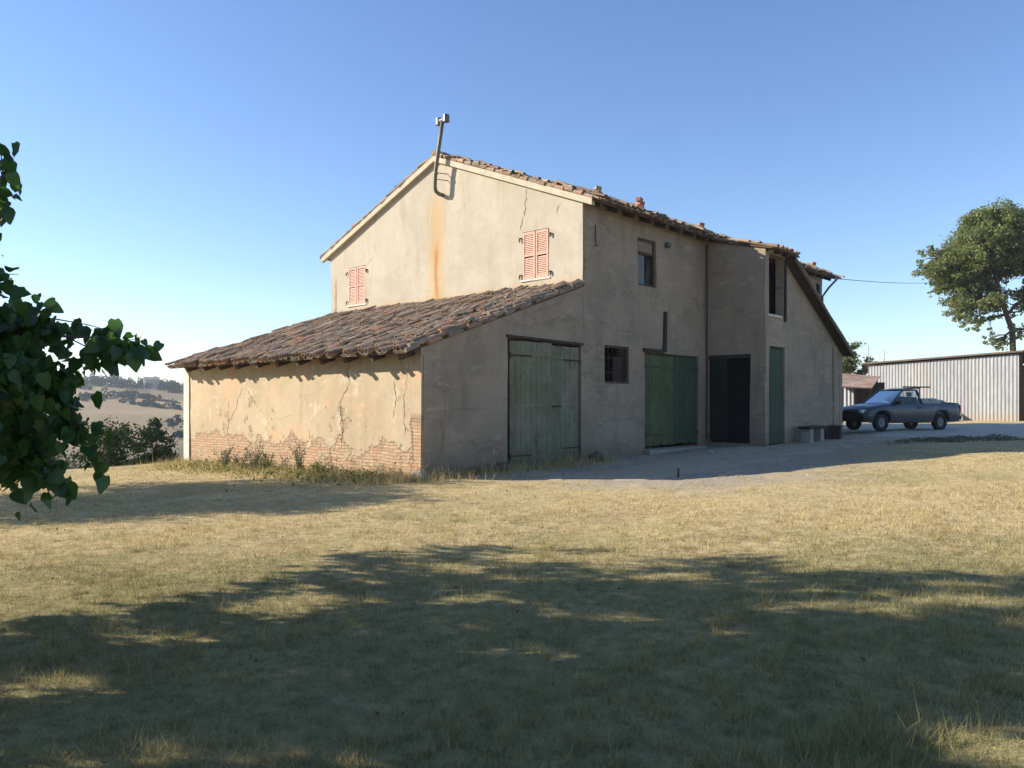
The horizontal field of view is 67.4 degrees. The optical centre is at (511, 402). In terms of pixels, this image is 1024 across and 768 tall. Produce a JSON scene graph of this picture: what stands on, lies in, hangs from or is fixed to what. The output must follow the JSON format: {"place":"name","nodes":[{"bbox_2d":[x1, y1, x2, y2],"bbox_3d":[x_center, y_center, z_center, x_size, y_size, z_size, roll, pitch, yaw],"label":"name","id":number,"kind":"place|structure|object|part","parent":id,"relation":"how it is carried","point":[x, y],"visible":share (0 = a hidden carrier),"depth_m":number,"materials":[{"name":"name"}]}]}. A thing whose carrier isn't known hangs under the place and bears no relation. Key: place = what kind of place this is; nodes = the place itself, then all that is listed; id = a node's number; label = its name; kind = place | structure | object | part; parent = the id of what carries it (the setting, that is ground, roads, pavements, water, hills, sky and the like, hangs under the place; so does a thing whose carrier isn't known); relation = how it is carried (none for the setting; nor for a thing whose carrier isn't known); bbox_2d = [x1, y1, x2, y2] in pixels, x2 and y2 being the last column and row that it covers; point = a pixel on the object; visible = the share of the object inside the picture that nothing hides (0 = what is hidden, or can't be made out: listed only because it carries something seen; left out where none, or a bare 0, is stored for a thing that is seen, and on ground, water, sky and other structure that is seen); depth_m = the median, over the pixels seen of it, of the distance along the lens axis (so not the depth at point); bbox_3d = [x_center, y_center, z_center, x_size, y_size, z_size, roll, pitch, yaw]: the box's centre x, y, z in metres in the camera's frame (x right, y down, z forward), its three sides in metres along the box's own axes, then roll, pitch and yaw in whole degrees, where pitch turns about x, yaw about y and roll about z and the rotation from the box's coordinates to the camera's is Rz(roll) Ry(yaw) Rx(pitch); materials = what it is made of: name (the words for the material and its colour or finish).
{"place":"outdoors","nodes":[
{"label":"outdoors","id":0,"kind":"place"},
{"bbox_2d":[0,382,1023,767],"bbox_3d":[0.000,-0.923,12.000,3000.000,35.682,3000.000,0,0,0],"label":"ground","id":1,"kind":"structure","parent":0,"point":[124,412],"depth_m":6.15,"materials":[{"name":"beige plant"}]},
{"bbox_2d":[52,449,78,469],"bbox_3d":[-22.594,3.747,38.036,2.275,3.175,2.158,0,0,0],"label":"bush","id":2,"kind":"object","parent":1,"relation":"on","point":[70,454],"visible":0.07,"depth_m":38.19,"materials":[{"name":"green plant"}]},
{"bbox_2d":[0,141,163,520],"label":"broadleaf tree","id":3,"kind":"object","parent":1,"relation":"on","point":[36,387],"visible":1,"depth_m":4.02,"materials":[{"name":"green plant"}]},
{"bbox_2d":[61,415,148,468],"bbox_3d":[-20.938,3.003,39.934,4.486,4.628,4.152,0,0,0],"label":"bush","id":4,"kind":"object","parent":1,"relation":"on","point":[123,433],"visible":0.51,"depth_m":39.55,"materials":[{"name":"green plant"}]},
{"bbox_2d":[74,372,183,392],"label":"distant wood","id":5,"kind":"object","parent":1,"relation":"on","point":[173,386],"visible":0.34,"depth_m":437.43,"materials":[{"name":"green plant"}]},
{"bbox_2d":[77,384,181,409],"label":"hedgerow","id":6,"kind":"object","parent":1,"relation":"on","point":[85,396],"visible":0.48,"depth_m":348.31,"materials":[{"name":"green plant"}]},
{"bbox_2d":[123,393,135,400],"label":"hillside tree","id":7,"kind":"object","parent":1,"relation":"on","point":[131,396],"visible":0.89,"depth_m":344.19,"materials":[{"name":"green plant"}]},
{"bbox_2d":[141,392,157,404],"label":"hillside tree","id":8,"kind":"object","parent":1,"relation":"on","point":[149,396],"visible":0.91,"depth_m":329.59,"materials":[{"name":"green plant"}]},
{"bbox_2d":[143,377,159,388],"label":"distant house","id":9,"kind":"structure","parent":1,"relation":"on","point":[153,381],"depth_m":452.82,"materials":[{"name":"white stone"}]},
{"bbox_2d":[125,417,178,464],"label":"bush","id":10,"kind":"object","parent":1,"relation":"on","point":[155,433],"visible":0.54,"depth_m":42.77,"materials":[{"name":"green plant"}]},
{"bbox_2d":[163,413,183,428],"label":"hillside tree","id":11,"kind":"object","parent":1,"relation":"on","point":[171,422],"visible":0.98,"depth_m":249.71,"materials":[{"name":"green plant"}]},
{"bbox_2d":[173,430,183,438],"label":"hillside tree","id":12,"kind":"object","parent":1,"relation":"on","point":[178,433],"visible":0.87,"depth_m":211.42,"materials":[{"name":"green plant"}]},
{"bbox_2d":[211,444,235,467],"bbox_3d":[-7.716,1.455,20.584,0.583,0.717,0.601,0,0,0],"label":"weed clump","id":13,"kind":"object","parent":1,"relation":"on","point":[227,456],"visible":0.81,"depth_m":20.54,"materials":[{"name":"green plant"}]},
{"bbox_2d":[228,449,250,466],"bbox_3d":[-7.104,1.491,20.021,0.580,0.607,0.609,0,0,-20],"label":"weed clump","id":14,"kind":"object","parent":1,"relation":"on","point":[235,460],"visible":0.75,"depth_m":19.95,"materials":[{"name":"green plant"}]},
{"bbox_2d":[244,441,269,467],"bbox_3d":[-6.492,1.373,19.552,0.617,0.780,0.531,0,0,-12],"label":"weed clump","id":15,"kind":"object","parent":1,"relation":"on","point":[255,459],"visible":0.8,"depth_m":19.57,"materials":[{"name":"green plant"}]},
{"bbox_2d":[255,451,275,468],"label":"weed clump","id":16,"kind":"object","parent":1,"relation":"on","point":[265,456],"visible":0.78,"depth_m":19.09,"materials":[{"name":"green plant"}]},
{"bbox_2d":[144,456,401,491],"bbox_3d":[-6.596,1.572,17.973,9.050,0.605,3.417,0,0,43],"label":"ground cover","id":17,"kind":"object","parent":1,"relation":"on","point":[291,472],"visible":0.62,"depth_m":17.80,"materials":[{"name":"green plant"}]},
{"bbox_2d":[288,438,308,471],"bbox_3d":[-5.026,1.273,18.140,0.472,0.906,0.625,0,0,-22],"label":"weed clump","id":18,"kind":"object","parent":1,"relation":"on","point":[298,462],"visible":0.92,"depth_m":18.08,"materials":[{"name":"green plant"}]},
{"bbox_2d":[308,460,339,472],"bbox_3d":[-4.333,1.512,17.584,0.749,0.435,0.503,0,0,33],"label":"weed clump","id":19,"kind":"object","parent":1,"relation":"on","point":[318,465],"visible":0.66,"depth_m":17.59,"materials":[{"name":"green plant"}]},
{"bbox_2d":[412,470,427,479],"bbox_3d":[-1.899,1.535,15.828,0.311,0.281,0.287,0,0,28],"label":"stone","id":20,"kind":"object","parent":1,"relation":"on","point":[423,475],"visible":0.49,"depth_m":15.76,"materials":[{"name":"grey stone"}]},
{"bbox_2d":[469,466,480,474],"bbox_3d":[-0.799,1.508,16.769,0.321,0.249,0.253,0,0,31],"label":"stone","id":21,"kind":"object","parent":1,"relation":"on","point":[477,468],"visible":0.62,"depth_m":16.66,"materials":[{"name":"grey stone"}]},
{"bbox_2d":[15,490,966,762],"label":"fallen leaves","id":22,"kind":"object","parent":1,"relation":"on","point":[415,668],"visible":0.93,"depth_m":4.59,"materials":[{"name":"brown plant"}]},
{"bbox_2d":[494,461,510,471],"bbox_3d":[-0.221,1.508,17.411,0.394,0.336,0.330,0,0,-6],"label":"stone","id":23,"kind":"object","parent":1,"relation":"on","point":[502,466],"visible":0.61,"depth_m":17.32,"materials":[{"name":"grey stone"}]},
{"bbox_2d":[165,114,854,476],"bbox_3d":[2.153,-2.935,27.563,14.392,11.470,23.952,0,0,42],"label":"farmhouse","id":24,"kind":"object","parent":1,"relation":"on","point":[481,312],"visible":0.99,"depth_m":21.72,"materials":[{"name":"paint"}]},
{"bbox_2d":[346,266,366,306],"bbox_3d":[-5.359,-4.035,26.767,1.180,1.370,0.220,0,0,42],"label":"window","id":25,"kind":"structure","parent":24,"relation":"in","point":[357,277],"depth_m":26.69,"materials":[{"name":"pink wood"}]},
{"bbox_2d":[519,228,550,281],"bbox_3d":[0.688,-4.065,21.265,1.150,1.390,0.220,0,0,42],"label":"window","id":26,"kind":"structure","parent":24,"relation":"in","point":[536,243],"depth_m":21.24,"materials":[{"name":"pink wood"}]},
{"bbox_2d":[506,334,583,468],"bbox_3d":[0.858,0.160,19.005,0.354,3.481,2.940,0,0,42],"label":"door","id":27,"kind":"structure","parent":24,"relation":"in","point":[543,376],"depth_m":18.72,"materials":[{"name":"wood"}]},
{"bbox_2d":[593,185,602,195],"bbox_3d":[2.241,-5.531,20.133,0.261,0.262,0.352,0,0,16],"label":"loose brick","id":28,"kind":"object","parent":24,"relation":"on","point":[597,189],"visible":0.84,"depth_m":20.03,"materials":[{"name":"ceramic"}]},
{"bbox_2d":[604,345,627,383],"bbox_3d":[2.842,-1.040,21.339,0.149,1.040,1.180,0,0,42],"label":"window","id":29,"kind":"structure","parent":24,"relation":"in","point":[620,364],"depth_m":21.58,"materials":[{"name":"glass"}]},
{"bbox_2d":[636,197,644,207],"bbox_3d":[3.620,-5.586,21.670,0.260,0.357,0.354,0,0,4],"label":"loose brick","id":30,"kind":"object","parent":24,"relation":"on","point":[640,202],"visible":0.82,"depth_m":21.57,"materials":[{"name":"brick"}]},
{"bbox_2d":[638,237,654,287],"bbox_3d":[3.868,-4.070,22.494,0.110,1.380,0.970,0,0,42],"label":"window","id":31,"kind":"structure","parent":24,"relation":"in","point":[646,248],"depth_m":22.57,"materials":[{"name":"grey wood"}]},
{"bbox_2d":[642,348,706,454],"bbox_3d":[4.950,0.315,23.470,0.420,3.770,3.370,0,0,42],"label":"door","id":32,"kind":"structure","parent":24,"relation":"in","point":[670,381],"depth_m":23.32,"materials":[{"name":"green paint"}]},
{"bbox_2d":[697,222,705,230],"bbox_3d":[5.968,-5.538,24.264,0.265,0.262,0.349,0,0,23],"label":"loose brick","id":33,"kind":"object","parent":24,"relation":"on","point":[700,224],"visible":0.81,"depth_m":24.16,"materials":[{"name":"ceramic"}]},
{"bbox_2d":[708,354,749,441],"bbox_3d":[6.997,-0.131,24.604,1.540,2.779,0.215,0,0,42],"label":"door","id":34,"kind":"structure","parent":24,"relation":"in","point":[718,363],"depth_m":24.78,"materials":[{"name":"green paint"}]},
{"bbox_2d":[769,346,782,443],"bbox_3d":[8.334,-0.190,24.420,0.166,3.140,1.190,0,0,42],"label":"door","id":35,"kind":"structure","parent":24,"relation":"in","point":[775,353],"depth_m":24.40,"materials":[{"name":"green paint"}]},
{"bbox_2d":[815,282,819,294],"bbox_3d":[12.729,-4.675,32.129,0.130,0.650,0.550,0,0,42],"label":"window","id":36,"kind":"structure","parent":24,"relation":"in","point":[817,285],"depth_m":32.26,"materials":[{"name":"grey glass"}]},
{"bbox_2d":[842,278,1023,282],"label":"overhead cable","id":37,"kind":"object","parent":24,"relation":"on","point":[890,282],"visible":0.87,"depth_m":38.84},
{"bbox_2d":[518,434,906,480],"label":"dirt yard","id":38,"kind":"structure","parent":1,"relation":"on","point":[731,463],"depth_m":19.05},
{"bbox_2d":[589,450,603,461],"bbox_3d":[2.195,1.436,20.019,0.370,0.381,0.425,0,0,-3],"label":"stone","id":39,"kind":"object","parent":38,"relation":"on","point":[595,453],"visible":0.75,"depth_m":19.89,"materials":[{"name":"grey stone"}]},
{"bbox_2d":[518,429,979,481],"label":"pebbles","id":40,"kind":"object","parent":38,"relation":"on","point":[709,457],"visible":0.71,"depth_m":20.39,"materials":[{"name":"gravel"}]},
{"bbox_2d":[798,425,827,442],"bbox_3d":[9.985,1.064,25.466,0.400,0.559,1.560,0,0,42],"label":"bench","id":41,"kind":"object","parent":38,"relation":"on","point":[811,434],"visible":0.89,"depth_m":25.05,"materials":[{"name":"stone"}]},
{"bbox_2d":[827,425,842,438],"bbox_3d":[11.424,1.059,27.157,0.460,0.485,0.680,0,0,31],"label":"wooden crate","id":42,"kind":"object","parent":38,"relation":"on","point":[834,431],"visible":0.85,"depth_m":26.90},
{"bbox_2d":[842,338,876,374],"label":"broadleaf tree","id":43,"kind":"object","parent":1,"relation":"on","point":[850,366],"visible":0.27,"depth_m":59.27,"materials":[{"name":"green plant"}]},
{"bbox_2d":[842,373,884,422],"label":"shed","id":44,"kind":"structure","parent":1,"relation":"on","point":[857,389],"depth_m":41.51,"materials":[{"name":"red metal"}]},
{"bbox_2d":[858,434,1023,444],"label":"weed verge","id":45,"kind":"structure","parent":1,"relation":"on","point":[969,438],"depth_m":23.80,"materials":[{"name":"plant"}]},
{"bbox_2d":[861,350,1023,420],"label":"corrugated shed","id":46,"kind":"structure","parent":1,"relation":"on","point":[985,386],"depth_m":42.12,"materials":[{"name":"silver metal"}]},
{"bbox_2d":[910,195,1023,350],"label":"broadleaf tree","id":47,"kind":"object","parent":1,"relation":"on","point":[979,252],"visible":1,"depth_m":53.83,"materials":[{"name":"green plant"}]},
{"bbox_2d":[0,0,1023,384],"label":"sky","id":48,"kind":"structure","parent":0,"point":[187,169],"materials":[{"name":"blue"}]},
{"bbox_2d":[842,423,1023,437],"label":"gravel road","id":49,"kind":"structure","parent":0,"point":[973,430],"depth_m":30.12,"materials":[{"name":"grey gravel"}]},
{"bbox_2d":[842,388,961,430],"bbox_3d":[15.677,0.274,31.181,5.050,1.717,2.000,0,0,-19],"label":"pickup truck","id":50,"kind":"object","parent":49,"relation":"on","point":[881,409],"visible":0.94,"depth_m":30.50,"materials":[{"name":"blue paint"}]},
{"bbox_3d":[15.564,-0.207,30.422,1.540,0.550,0.160,0,0,-19],"label":"side window","id":51,"kind":"part","parent":50,"relation":"part of","materials":[{"name":"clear glass"}]},
{"bbox_2d":[903,386,929,387],"bbox_3d":[16.384,-0.618,31.108,1.400,0.060,0.060,0,0,-19],"label":"pole","id":52,"kind":"object","parent":50,"relation":"on","point":[916,386],"visible":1,"depth_m":31.08,"materials":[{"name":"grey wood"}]},
{"bbox_3d":[16.748,0.364,31.445,1.408,0.288,1.202,0,0,-19],"label":"sack","id":53,"kind":"object","parent":50,"relation":"in","visible":0},
{"bbox_2d":[921,398,940,402],"bbox_3d":[17.041,0.077,31.498,0.729,0.500,0.907,0,0,-19],"label":"sack","id":54,"kind":"object","parent":53,"relation":"on","point":[932,400],"visible":0.32,"depth_m":31.12,"materials":[{"name":"white fabric"}]}
]}

